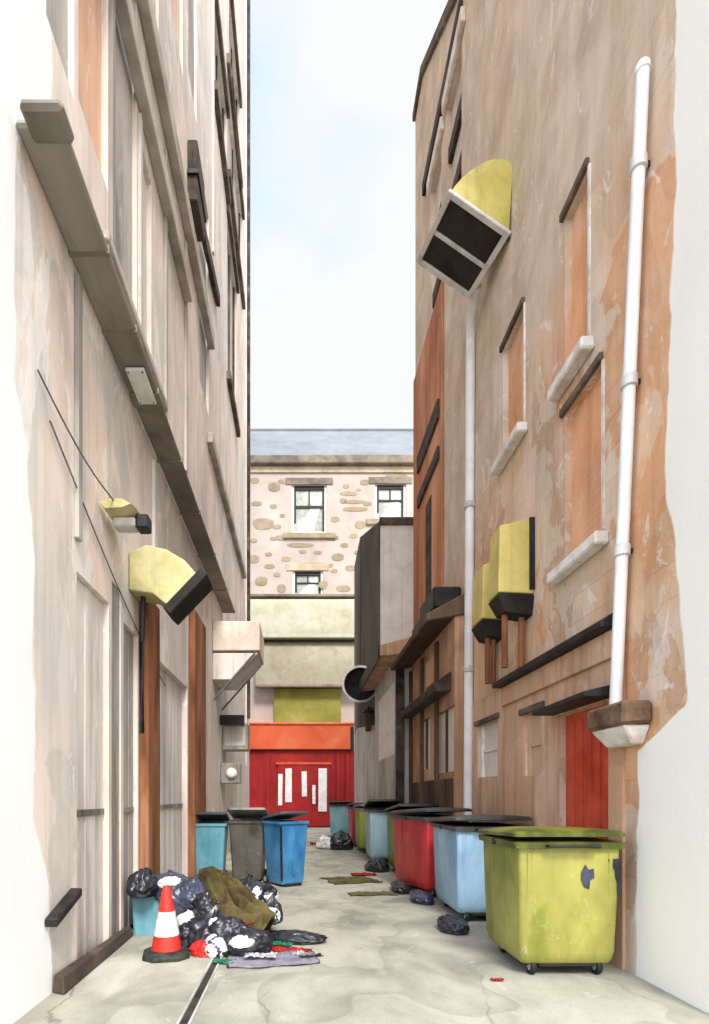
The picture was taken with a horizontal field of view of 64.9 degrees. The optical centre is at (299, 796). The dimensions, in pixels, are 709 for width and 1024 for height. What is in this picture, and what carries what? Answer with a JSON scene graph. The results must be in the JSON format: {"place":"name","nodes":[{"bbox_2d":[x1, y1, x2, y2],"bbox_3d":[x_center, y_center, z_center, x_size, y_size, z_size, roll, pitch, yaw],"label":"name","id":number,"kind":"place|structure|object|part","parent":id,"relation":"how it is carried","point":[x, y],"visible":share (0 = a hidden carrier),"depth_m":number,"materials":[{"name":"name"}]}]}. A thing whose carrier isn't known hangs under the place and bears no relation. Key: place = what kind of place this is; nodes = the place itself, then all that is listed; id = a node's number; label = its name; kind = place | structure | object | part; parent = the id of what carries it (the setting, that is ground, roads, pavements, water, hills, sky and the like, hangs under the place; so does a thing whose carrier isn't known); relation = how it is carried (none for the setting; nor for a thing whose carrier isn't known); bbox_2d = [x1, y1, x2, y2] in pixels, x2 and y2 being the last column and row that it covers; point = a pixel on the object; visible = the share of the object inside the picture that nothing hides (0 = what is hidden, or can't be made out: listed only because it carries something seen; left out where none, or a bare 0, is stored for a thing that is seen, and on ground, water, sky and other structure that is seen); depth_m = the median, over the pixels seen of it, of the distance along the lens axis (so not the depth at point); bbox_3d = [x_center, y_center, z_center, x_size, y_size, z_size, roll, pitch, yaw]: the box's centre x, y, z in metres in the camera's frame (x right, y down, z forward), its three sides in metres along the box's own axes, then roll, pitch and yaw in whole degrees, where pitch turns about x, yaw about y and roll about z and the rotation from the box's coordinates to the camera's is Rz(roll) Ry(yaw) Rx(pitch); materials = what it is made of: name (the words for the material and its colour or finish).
{"place":"outdoors","nodes":[
{"label":"outdoors","id":0,"kind":"place"},
{"bbox_2d":[249,428,412,726],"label":"end building","id":1,"kind":"structure","parent":0,"point":[322,500],"depth_m":32.00,"materials":[{"name":"stone"}]},
{"bbox_2d":[250,594,353,638],"bbox_3d":[0.269,-10.243,31.544,6.511,2.678,0.947,0,0,0],"label":"fascia","id":2,"kind":"object","parent":1,"relation":"attached to","point":[303,616],"visible":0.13,"depth_m":31.21,"materials":[{"name":"stone"}]},
{"bbox_2d":[255,639,353,687],"bbox_3d":[0.481,-7.638,31.534,6.222,2.980,0.928,0,0,0],"label":"canvas awning","id":3,"kind":"object","parent":1,"relation":"attached to","point":[308,663],"visible":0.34,"depth_m":31.19,"materials":[{"name":"fabric"}]},
{"bbox_2d":[274,688,340,721],"bbox_3d":[0.427,-5.178,31.849,3.840,2.008,0.297,0,0,0],"label":"sign panel","id":4,"kind":"object","parent":1,"relation":"attached to","point":[307,704],"visible":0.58,"depth_m":31.70,"materials":[{"name":"paint"}]},
{"bbox_2d":[293,572,322,593],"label":"window","id":5,"kind":"structure","parent":1,"relation":"in","point":[303,582],"depth_m":32.18,"materials":[{"name":"clear glass"}]},
{"bbox_2d":[292,486,326,531],"bbox_3d":[0.533,-16.587,32.180,2.021,2.767,0.160,0,0,0],"label":"window","id":6,"kind":"structure","parent":1,"relation":"in","point":[309,503],"depth_m":32.18,"materials":[{"name":"clear glass"}]},
{"bbox_2d":[375,485,405,518],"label":"window","id":7,"kind":"structure","parent":1,"relation":"in","point":[390,500],"depth_m":32.18,"materials":[{"name":"clear glass"}]},
{"bbox_2d":[250,0,447,427],"label":"sky","id":8,"kind":"structure","parent":0,"point":[333,83],"materials":[{"name":"white"}]},
{"bbox_2d":[13,827,708,1023],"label":"ground","id":9,"kind":"structure","parent":0,"point":[396,959],"depth_m":5.24,"materials":[{"name":"concrete"}]},
{"bbox_2d":[54,927,133,994],"bbox_3d":[-2.135,1.684,5.945,0.137,0.161,2.102,0,0,0],"label":"timber plank","id":10,"kind":"object","parent":9,"relation":"on","point":[70,978],"visible":1,"depth_m":5.51,"materials":[{"name":"wood"}]},
{"bbox_2d":[0,0,249,1023],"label":"tenement building","id":11,"kind":"structure","parent":9,"relation":"on","point":[142,90],"depth_m":6.41,"materials":[{"name":"paint"}]},
{"bbox_2d":[45,888,81,926],"bbox_3d":[-2.159,1.010,5.075,0.118,0.253,0.550,0,0,0],"label":"iron bracket","id":12,"kind":"object","parent":11,"relation":"attached to","point":[59,912],"visible":1,"depth_m":5.00,"materials":[{"name":"metal"}]},
{"bbox_2d":[37,369,113,499],"bbox_3d":[-2.105,-3.405,5.484,0.018,0.326,1.742,0,0,6],"label":"cable","id":13,"kind":"object","parent":11,"relation":"attached to","point":[38,371],"visible":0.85,"depth_m":5.13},
{"bbox_2d":[77,578,103,960],"bbox_3d":[-2.303,-0.248,5.969,0.075,3.976,0.919,0,0,0],"label":"door","id":14,"kind":"structure","parent":11,"relation":"in","point":[90,810],"depth_m":6.00,"materials":[{"name":"wood"}]},
{"bbox_2d":[49,420,165,686],"bbox_3d":[-2.190,-2.540,6.924,0.018,1.515,4.155,0,0,0],"label":"cable","id":15,"kind":"object","parent":11,"relation":"attached to","point":[51,424],"visible":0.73,"depth_m":5.86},
{"bbox_2d":[112,583,118,936],"bbox_3d":[-2.260,-0.398,6.698,0.060,4.276,0.325,0,0,0],"label":"door","id":16,"kind":"structure","parent":11,"relation":"in","point":[115,593],"depth_m":6.72,"materials":[{"name":"wood"}]},
{"bbox_2d":[16,99,234,612],"bbox_3d":[-2.003,-5.216,9.980,0.427,0.128,11.640,0,0,0],"label":"ventilation duct","id":17,"kind":"object","parent":11,"relation":"attached to","point":[44,129],"visible":0.99,"depth_m":5.65,"materials":[{"name":"metal"}]},
{"bbox_2d":[99,498,151,533],"bbox_3d":[-1.960,-3.170,6.350,0.480,0.260,0.560,0,0,0],"label":"wall lamp","id":18,"kind":"object","parent":11,"relation":"attached to","point":[125,516],"visible":1,"depth_m":6.25,"materials":[{"name":"metal"}]},
{"bbox_2d":[124,629,133,928],"bbox_3d":[-2.303,-0.223,7.271,0.075,3.926,0.582,0,0,0],"label":"door","id":19,"kind":"structure","parent":11,"relation":"in","point":[128,638],"depth_m":7.38,"materials":[{"name":"wood"}]},
{"bbox_2d":[129,545,212,732],"bbox_3d":[-1.702,-2.045,7.370,1.015,2.410,0.500,0,0,0],"label":"extractor cowl","id":20,"kind":"object","parent":11,"relation":"attached to","point":[178,589],"visible":1,"depth_m":7.15,"materials":[{"name":"yellow paint"}]},
{"bbox_2d":[160,668,182,873],"bbox_3d":[-2.342,-0.198,9.648,0.075,3.876,2.529,0,0,0],"label":"door","id":21,"kind":"structure","parent":11,"relation":"in","point":[171,804],"depth_m":9.94,"materials":[{"name":"wood"}]},
{"bbox_2d":[187,140,219,306],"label":"hoist beam","id":22,"kind":"structure","parent":11,"relation":"attached to","point":[196,189],"depth_m":11.24,"materials":[{"name":"metal"}]},
{"bbox_2d":[215,54,223,131],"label":"window","id":23,"kind":"structure","parent":11,"relation":"in","point":[216,61],"depth_m":15.90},
{"bbox_2d":[220,763,240,783],"bbox_3d":[-1.948,-0.642,15.580,0.537,0.565,0.640,0,0,0],"label":"bulkhead light","id":24,"kind":"object","parent":11,"relation":"attached to","point":[230,773],"visible":1,"depth_m":15.40,"materials":[{"name":"white paint"}]},
{"bbox_2d":[227,250,234,393],"bbox_3d":[-2.335,-15.240,18.083,0.110,4.794,2.438,0,0,0],"label":"window","id":25,"kind":"structure","parent":11,"relation":"in","point":[230,290],"depth_m":18.64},
{"bbox_2d":[220,715,243,724],"bbox_3d":[-1.883,-2.112,15.360,0.667,0.275,0.120,0,0,0],"label":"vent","id":26,"kind":"object","parent":11,"relation":"attached to","point":[231,719],"visible":1,"depth_m":15.30,"materials":[{"name":"black metal"}]},
{"bbox_2d":[229,36,236,110],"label":"window","id":27,"kind":"structure","parent":11,"relation":"in","point":[230,50],"depth_m":18.69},
{"bbox_2d":[227,119,239,247],"bbox_3d":[-2.335,-20.540,19.002,0.110,3.194,4.276,0,0,0],"label":"window","id":28,"kind":"structure","parent":11,"relation":"in","point":[229,150],"depth_m":18.95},
{"bbox_2d":[222,723,249,751],"bbox_3d":[-1.859,-1.707,16.190,0.717,0.747,0.820,0,0,0],"label":"meter cabinet","id":29,"kind":"object","parent":11,"relation":"attached to","point":[235,738],"visible":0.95,"depth_m":15.78,"materials":[{"name":"metal"}]},
{"bbox_3d":[-1.860,-1.707,15.790,0.600,0.533,0.020,0,0,0],"label":"cabinet door","id":30,"kind":"part","parent":29,"relation":"part of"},
{"bbox_2d":[212,621,263,709],"bbox_3d":[-1.619,-3.422,14.777,1.197,2.023,1.645,0,0,0],"label":"shop canopy","id":31,"kind":"object","parent":11,"relation":"attached to","point":[238,653],"visible":1,"depth_m":14.05,"materials":[{"name":"metal"}]},
{"bbox_2d":[131,897,159,934],"bbox_3d":[-1.950,1.435,7.300,0.500,0.650,0.680,0,0,-4],"label":"recycling box","id":32,"kind":"object","parent":9,"relation":"on","point":[144,912],"visible":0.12,"depth_m":7.02,"materials":[{"name":"teal plastic"}]},
{"bbox_2d":[126,867,158,898],"bbox_3d":[-1.973,1.079,6.975,0.425,0.362,0.542,0,0,0],"label":"rubbish bag","id":33,"kind":"object","parent":32,"relation":"on","point":[141,883],"visible":0.97,"depth_m":6.81,"materials":[{"name":"plastic"}]},
{"bbox_2d":[153,869,191,900],"bbox_3d":[-1.729,1.129,7.227,0.819,0.343,0.648,3,6,0],"label":"rubbish bag","id":34,"kind":"object","parent":32,"relation":"on","point":[172,873],"visible":0.3,"depth_m":7.20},
{"bbox_2d":[139,601,159,874],"bbox_3d":[-2.126,-0.516,7.953,0.193,4.552,0.784,0,0,0],"label":"timber post","id":35,"kind":"object","parent":9,"relation":"on","point":[149,797],"visible":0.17,"depth_m":7.74,"materials":[{"name":"wood"}]},
{"bbox_2d":[142,885,189,962],"bbox_3d":[-1.470,1.370,6.100,0.500,0.780,0.500,0,0,-12],"label":"traffic cone","id":36,"kind":"object","parent":9,"relation":"on","point":[167,947],"visible":1,"depth_m":5.99,"materials":[{"name":"plastic"}]},
{"bbox_2d":[178,922,189,946],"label":"rubbish bag","id":37,"kind":"object","parent":9,"relation":"on","point":[183,930],"visible":0.23,"depth_m":6.26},
{"bbox_2d":[188,609,205,877],"bbox_3d":[-2.127,-0.992,11.656,0.194,5.503,1.395,0,0,0],"label":"timber post","id":38,"kind":"object","parent":9,"relation":"on","point":[196,715],"visible":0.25,"depth_m":11.10,"materials":[{"name":"wood"}]},
{"bbox_2d":[189,939,208,956],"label":"plastic bag","id":39,"kind":"object","parent":9,"relation":"on","point":[197,948],"visible":0.67,"depth_m":6.05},
{"bbox_2d":[176,957,222,1023],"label":"drain channel","id":40,"kind":"object","parent":9,"relation":"on","point":[189,1013],"visible":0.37,"depth_m":4.88,"materials":[{"name":"metal"}]},
{"bbox_2d":[187,900,223,944],"bbox_3d":[-1.037,1.488,6.420,0.587,0.545,0.568,0,0,-34],"label":"rubbish bag","id":41,"kind":"object","parent":9,"relation":"on","point":[199,929],"visible":0.31,"depth_m":6.24,"materials":[{"name":"plastic"}]},
{"bbox_2d":[192,890,212,916],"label":"rubbish bag","id":42,"kind":"object","parent":41,"relation":"on","point":[202,902],"visible":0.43,"depth_m":6.58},
{"bbox_2d":[195,812,229,875],"bbox_3d":[-1.843,1.036,11.490,0.725,1.448,0.813,0,0,-2],"label":"wheelie bin","id":43,"kind":"object","parent":9,"relation":"on","point":[211,836],"visible":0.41,"depth_m":11.14,"materials":[{"name":"teal plastic"}]},
{"bbox_2d":[205,934,229,957],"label":"carrier bag","id":44,"kind":"object","parent":9,"relation":"on","point":[216,946],"visible":0.81,"depth_m":6.02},
{"bbox_2d":[212,958,235,963],"bbox_3d":[-0.800,1.738,5.860,0.258,0.033,0.180,0,0,0],"label":"plastic scrap","id":45,"kind":"object","parent":9,"relation":"on","point":[222,961],"visible":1,"depth_m":5.85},
{"bbox_2d":[227,807,268,880],"bbox_3d":[-1.070,0.994,11.679,0.805,1.532,0.853,0,0,3],"label":"wheelie bin","id":46,"kind":"object","parent":9,"relation":"on","point":[247,841],"visible":0.79,"depth_m":11.32,"materials":[{"name":"grey plastic"}]},
{"bbox_2d":[223,924,272,956],"bbox_3d":[-0.604,1.590,6.226,0.607,0.339,0.447,0,0,0],"label":"rubbish bag","id":47,"kind":"object","parent":9,"relation":"on","point":[263,939],"visible":0.69,"depth_m":6.08,"materials":[{"name":"plastic"}]},
{"bbox_2d":[209,916,247,937],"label":"rubbish bag","id":48,"kind":"object","parent":47,"relation":"on","point":[221,926],"visible":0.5,"depth_m":6.16,"materials":[{"name":"plastic"}]},
{"bbox_2d":[228,935,254,948],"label":"carrier bag","id":49,"kind":"object","parent":47,"relation":"on","point":[239,941],"visible":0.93,"depth_m":5.97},
{"bbox_2d":[226,951,319,967],"bbox_3d":[-0.300,1.742,5.960,0.984,0.025,0.598,0,0,-9],"label":"plastic sheet","id":50,"kind":"object","parent":9,"relation":"on","point":[286,958],"visible":0.81,"depth_m":5.88,"materials":[{"name":"plastic"}]},
{"bbox_2d":[244,951,277,957],"bbox_3d":[-0.420,1.699,5.950,0.360,0.040,0.165,0,0,0],"label":"paper scrap","id":51,"kind":"object","parent":50,"relation":"on","point":[271,954],"visible":1,"depth_m":5.93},
{"bbox_2d":[290,950,303,954],"bbox_3d":[-0.020,1.727,6.150,0.112,0.054,0.179,0,0,44],"label":"paper scrap","id":52,"kind":"object","parent":50,"relation":"on","point":[297,953],"visible":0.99,"depth_m":6.13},
{"bbox_2d":[299,953,322,957],"bbox_3d":[0.120,1.738,6.050,0.281,0.032,0.083,0,0,-29],"label":"plastic scrap","id":53,"kind":"object","parent":50,"relation":"on","point":[308,956],"visible":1,"depth_m":6.03,"materials":[{"name":"plastic"}]},
{"bbox_2d":[273,941,292,945],"bbox_3d":[-0.220,1.712,6.480,0.289,0.044,0.129,0,0,17],"label":"plastic scrap","id":54,"kind":"object","parent":9,"relation":"on","point":[284,943],"visible":0.86,"depth_m":6.45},
{"bbox_2d":[261,811,309,886],"bbox_3d":[-0.316,1.026,11.104,0.705,1.468,0.864,0,0,-33],"label":"wheelie bin","id":55,"kind":"object","parent":9,"relation":"on","point":[285,842],"visible":1,"depth_m":10.83,"materials":[{"name":"blue plastic"}]},
{"bbox_2d":[270,946,312,951],"bbox_3d":[-0.200,1.732,6.300,0.693,0.043,0.171,0,0,7],"label":"plastic scrap","id":56,"kind":"object","parent":9,"relation":"on","point":[278,948],"visible":0.69,"depth_m":6.28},
{"bbox_2d":[270,929,327,944],"bbox_3d":[-0.093,1.692,6.710,0.870,0.136,0.340,0,0,11],"label":"rubbish bag","id":57,"kind":"object","parent":9,"relation":"on","point":[297,937],"visible":0.68,"depth_m":6.60,"materials":[{"name":"plastic"}]},
{"bbox_2d":[249,722,353,826],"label":"red shop","id":58,"kind":"structure","parent":9,"relation":"on","point":[302,766],"depth_m":31.28,"materials":[{"name":"paint"}]},
{"bbox_2d":[278,765,329,826],"bbox_3d":[0.209,-0.035,31.305,2.931,3.489,0.187,0,0,0],"label":"door","id":59,"kind":"structure","parent":58,"relation":"in","point":[300,787],"depth_m":31.28,"materials":[{"name":"red paint"}]},
{"bbox_2d":[315,833,330,848],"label":"carrier bag","id":60,"kind":"object","parent":9,"relation":"on","point":[323,841],"visible":0.73,"depth_m":18.39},
{"bbox_2d":[328,801,352,834],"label":"wheeled bin","id":61,"kind":"object","parent":9,"relation":"on","point":[339,819],"visible":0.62,"depth_m":24.18,"materials":[{"name":"teal plastic"}]},
{"bbox_2d":[330,830,353,849],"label":"rubbish bag","id":62,"kind":"object","parent":9,"relation":"on","point":[340,840],"visible":0.98,"depth_m":18.12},
{"bbox_2d":[320,875,382,883],"bbox_3d":[1.050,1.740,11.600,1.094,0.028,1.008,0,0,-17],"label":"cardboard sheet","id":63,"kind":"object","parent":9,"relation":"on","point":[348,879],"visible":1,"depth_m":11.61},
{"bbox_2d":[347,803,364,845],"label":"wheeled bin","id":64,"kind":"object","parent":9,"relation":"on","point":[351,817],"visible":0.38,"depth_m":19.34,"materials":[{"name":"red plastic"}]},
{"bbox_2d":[353,804,365,852],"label":"wheeled bin","id":65,"kind":"object","parent":9,"relation":"on","point":[360,825],"visible":0.45,"depth_m":17.27,"materials":[{"name":"plastic"}]},
{"bbox_2d":[351,872,376,875],"bbox_3d":[1.420,1.729,12.400,0.581,0.051,0.389,0,0,0],"label":"plastic scrap","id":66,"kind":"object","parent":9,"relation":"on","point":[364,873],"visible":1,"depth_m":12.35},
{"bbox_2d":[348,891,397,895],"bbox_3d":[1.300,1.742,9.950,0.894,0.024,0.381,0,0,-6],"label":"cardboard sheet","id":67,"kind":"object","parent":9,"relation":"on","point":[365,893],"visible":1,"depth_m":9.95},
{"bbox_2d":[364,857,389,871],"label":"rubbish bag","id":68,"kind":"object","parent":9,"relation":"on","point":[379,864],"visible":1,"depth_m":12.86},
{"bbox_2d":[363,799,400,859],"bbox_3d":[2.239,0.916,15.310,0.890,1.689,1.876,0,0,2],"label":"wheeled bin","id":69,"kind":"object","parent":9,"relation":"on","point":[376,843],"visible":0.6,"depth_m":14.53,"materials":[{"name":"blue plastic"}]},
{"bbox_2d":[354,517,412,802],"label":"stair tower","id":70,"kind":"structure","parent":9,"relation":"on","point":[383,589],"depth_m":20.29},
{"bbox_2d":[342,665,374,702],"bbox_3d":[2.303,-4.090,20.256,1.325,1.360,0.941,0,0,-42],"label":"satellite dish","id":71,"kind":"object","parent":70,"relation":"attached to","point":[352,676],"visible":0.52,"depth_m":20.25,"materials":[{"name":"black metal"}]},
{"bbox_2d":[362,706,373,731],"bbox_3d":[2.543,-2.902,20.451,0.474,1.023,0.579,0,0,39],"label":"wall lantern","id":72,"kind":"object","parent":70,"relation":"attached to","point":[367,711],"depth_m":20.30,"materials":[{"name":"black metal"}]},
{"bbox_2d":[358,637,411,804],"bbox_3d":[3.500,-1.537,17.475,2.800,6.595,5.150,0,0,0],"label":"lean to shed","id":73,"kind":"object","parent":9,"relation":"on","point":[385,682],"visible":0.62,"depth_m":16.05,"materials":[{"name":"white paint"}]},
{"bbox_2d":[390,879,410,893],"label":"rubbish bag","id":74,"kind":"object","parent":9,"relation":"on","point":[398,886],"visible":1,"depth_m":10.03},
{"bbox_2d":[385,803,438,869],"bbox_3d":[2.496,0.955,12.555,0.910,1.609,1.824,0,0,-1],"label":"wheeled bin","id":75,"kind":"object","parent":9,"relation":"on","point":[390,840],"visible":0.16,"depth_m":12.66,"materials":[{"name":"green plastic"}]},
{"bbox_2d":[410,889,433,904],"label":"rubbish bag","id":76,"kind":"object","parent":9,"relation":"on","point":[419,896],"visible":1,"depth_m":9.03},
{"bbox_2d":[391,587,464,815],"bbox_3d":[2.873,-1.265,12.850,0.845,6.050,4.300,0,0,0],"label":"timber shopfront","id":77,"kind":"object","parent":9,"relation":"on","point":[431,653],"visible":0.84,"depth_m":11.77,"materials":[{"name":"brown wood"}]},
{"bbox_2d":[424,719,429,769],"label":"window","id":78,"kind":"structure","parent":77,"relation":"in","point":[427,723],"depth_m":13.28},
{"bbox_2d":[439,707,453,773],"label":"window","id":79,"kind":"structure","parent":77,"relation":"in","point":[446,719],"depth_m":11.48,"materials":[{"name":"glass"}]},
{"bbox_2d":[390,807,471,896],"bbox_3d":[2.411,0.977,10.339,0.930,1.567,1.773,0,0,-12],"label":"wheeled bin","id":80,"kind":"object","parent":9,"relation":"on","point":[414,846],"visible":0.64,"depth_m":9.99,"materials":[{"name":"plastic"}]},
{"bbox_2d":[437,914,469,934],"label":"rubbish bag","id":81,"kind":"object","parent":9,"relation":"on","point":[449,924],"visible":1,"depth_m":7.08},
{"bbox_2d":[430,815,531,921],"bbox_3d":[2.670,1.012,8.333,1.130,1.496,1.573,0,0,0],"label":"wheeled bin","id":82,"kind":"object","parent":9,"relation":"on","point":[459,866],"visible":0.64,"depth_m":7.70,"materials":[{"name":"blue plastic"}]},
{"bbox_2d":[490,977,503,980],"bbox_3d":[1.880,1.740,5.280,0.132,0.028,0.069,0,0,0],"label":"plastic scrap","id":83,"kind":"object","parent":9,"relation":"on","point":[497,979],"visible":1,"depth_m":5.27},
{"bbox_2d":[478,826,625,973],"bbox_3d":[2.612,1.038,5.872,1.115,1.445,1.253,0,0,0],"label":"wheeled bin","id":84,"kind":"object","parent":9,"relation":"on","point":[551,892],"visible":1,"depth_m":5.38,"materials":[{"name":"yellow plastic"}]},
{"bbox_2d":[412,0,708,1013],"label":"stone building","id":85,"kind":"structure","parent":9,"relation":"on","point":[538,96],"depth_m":6.47,"materials":[{"name":"paint"}]},
{"bbox_2d":[432,171,440,307],"bbox_3d":[3.405,-13.040,13.442,0.150,4.394,0.996,0,0,0],"label":"window","id":86,"kind":"structure","parent":85,"relation":"in","point":[438,190],"depth_m":13.65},
{"bbox_2d":[448,68,461,189],"bbox_3d":[3.405,-13.640,11.884,0.150,3.594,1.133,0,0,0],"label":"window","id":87,"kind":"structure","parent":85,"relation":"in","point":[455,146],"depth_m":11.96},
{"bbox_2d":[416,159,511,298],"bbox_3d":[2.675,-9.347,9.187,1.278,1.235,1.191,0,0,0],"label":"ventilation hood","id":88,"kind":"object","parent":85,"relation":"attached to","point":[469,233],"visible":1,"depth_m":8.87,"materials":[{"name":"yellow paint"}]},
{"bbox_2d":[463,283,481,821],"bbox_3d":[3.148,-3.654,10.244,0.276,10.829,1.039,0,0,9],"label":"downpipe","id":89,"kind":"object","parent":85,"relation":"attached to","point":[469,507],"visible":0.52,"depth_m":10.43,"materials":[{"name":"metal"}]},
{"bbox_2d":[472,563,500,683],"bbox_3d":[3.114,-2.857,9.210,0.363,1.993,0.580,0,0,0],"label":"vent box","id":90,"kind":"object","parent":85,"relation":"attached to","point":[486,626],"visible":0.73,"depth_m":9.11,"materials":[{"name":"yellow paint"}]},
{"bbox_2d":[481,721,497,776],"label":"window","id":91,"kind":"structure","parent":85,"relation":"in","point":[489,733],"depth_m":9.88,"materials":[{"name":"white paint"}]},
{"bbox_2d":[489,517,534,667],"bbox_3d":[3.043,-2.898,7.995,0.507,2.075,0.450,0,0,0],"label":"vent box","id":92,"kind":"object","parent":85,"relation":"attached to","point":[512,572],"visible":0.97,"depth_m":7.80,"materials":[{"name":"yellow paint"}]},
{"bbox_2d":[508,321,522,436],"bbox_3d":[3.407,-6.365,8.574,0.045,1.746,0.848,0,0,0],"label":"blocked window","id":93,"kind":"structure","parent":85,"relation":"in","point":[515,353],"depth_m":8.70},
{"bbox_2d":[528,715,541,775],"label":"window","id":94,"kind":"structure","parent":85,"relation":"in","point":[534,722],"depth_m":7.97,"materials":[{"name":"wood"}]},
{"bbox_2d":[572,188,586,349],"bbox_3d":[3.407,-6.205,6.612,0.045,1.966,0.569,0,0,0],"label":"blocked window","id":95,"kind":"structure","parent":85,"relation":"in","point":[579,220],"depth_m":6.71,"materials":[{"name":"paint"}]},
{"bbox_2d":[572,376,600,550],"bbox_3d":[3.407,-3.820,6.468,0.045,1.836,0.858,0,0,0],"label":"blocked window","id":96,"kind":"structure","parent":85,"relation":"in","point":[586,420],"depth_m":6.54,"materials":[{"name":"paint"}]},
{"bbox_2d":[566,704,607,839],"bbox_3d":[3.406,0.361,6.461,0.088,2.757,1.165,0,0,0],"label":"door","id":97,"kind":"structure","parent":85,"relation":"in","point":[586,755],"depth_m":6.56,"materials":[{"name":"wood"}]},
{"bbox_2d":[588,700,650,747],"bbox_3d":[3.151,-0.705,5.487,0.306,0.410,0.664,0,0,0],"label":"stone bracket","id":98,"kind":"object","parent":85,"relation":"attached to","point":[619,724],"visible":1,"depth_m":5.29,"materials":[{"name":"stone"}]},
{"bbox_2d":[609,56,650,703],"bbox_3d":[3.211,-3.878,5.390,0.171,5.944,0.572,0,0,0],"label":"downpipe","id":99,"kind":"object","parent":85,"relation":"attached to","point":[630,379],"visible":0.98,"depth_m":5.34,"materials":[{"name":"white paint"}]},
{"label":"rubbish bag","id":100,"kind":"object","parent":9,"relation":"on","visible":0},
{"bbox_2d":[197,866,275,930],"bbox_3d":[-0.933,1.253,6.771,0.581,0.755,1.445,0,0,-41],"label":"olive roll","id":101,"kind":"object","parent":100,"relation":"on","point":[236,897],"visible":0.95,"depth_m":6.55,"materials":[{"name":"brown fabric"}]},
{"bbox_2d":[240,874,278,900],"bbox_3d":[-0.634,1.196,7.077,0.712,0.415,0.567,-5,-9,0],"label":"rubbish bag","id":102,"kind":"object","parent":100,"relation":"on","point":[259,890],"visible":0.39,"depth_m":6.89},
{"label":"rubbish bag","id":103,"kind":"object","parent":100,"relation":"on","visible":0},
{"bbox_2d":[266,891,282,923],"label":"rubbish bag","id":104,"kind":"object","parent":103,"relation":"on","point":[275,902],"visible":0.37,"depth_m":6.81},
{"bbox_2d":[269,907,280,924],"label":"carrier bag","id":105,"kind":"object","parent":104,"relation":"on","point":[277,915],"visible":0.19,"depth_m":6.67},
{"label":"rubbish bag","id":106,"kind":"object","parent":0,"visible":0},
{"bbox_2d":[160,881,192,914],"bbox_3d":[-1.495,1.262,6.961,0.498,0.396,0.431,0,0,0],"label":"rubbish bag","id":107,"kind":"object","parent":106,"relation":"on","point":[177,889],"visible":0.39,"depth_m":6.79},
{"bbox_2d":[157,876,181,887],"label":"carrier bag","id":108,"kind":"object","parent":107,"relation":"on","point":[170,881],"visible":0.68,"depth_m":6.87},
{"bbox_2d":[177,909,194,925],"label":"carrier bag","id":109,"kind":"object","parent":106,"relation":"on","point":[187,915],"visible":0.32,"depth_m":6.65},
{"bbox_2d":[178,875,204,910],"bbox_3d":[-1.322,1.187,6.957,0.596,0.360,0.525,7,11,0],"label":"rubbish bag","id":110,"kind":"object","parent":106,"relation":"on","point":[186,898],"visible":0.46,"depth_m":6.78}
]}

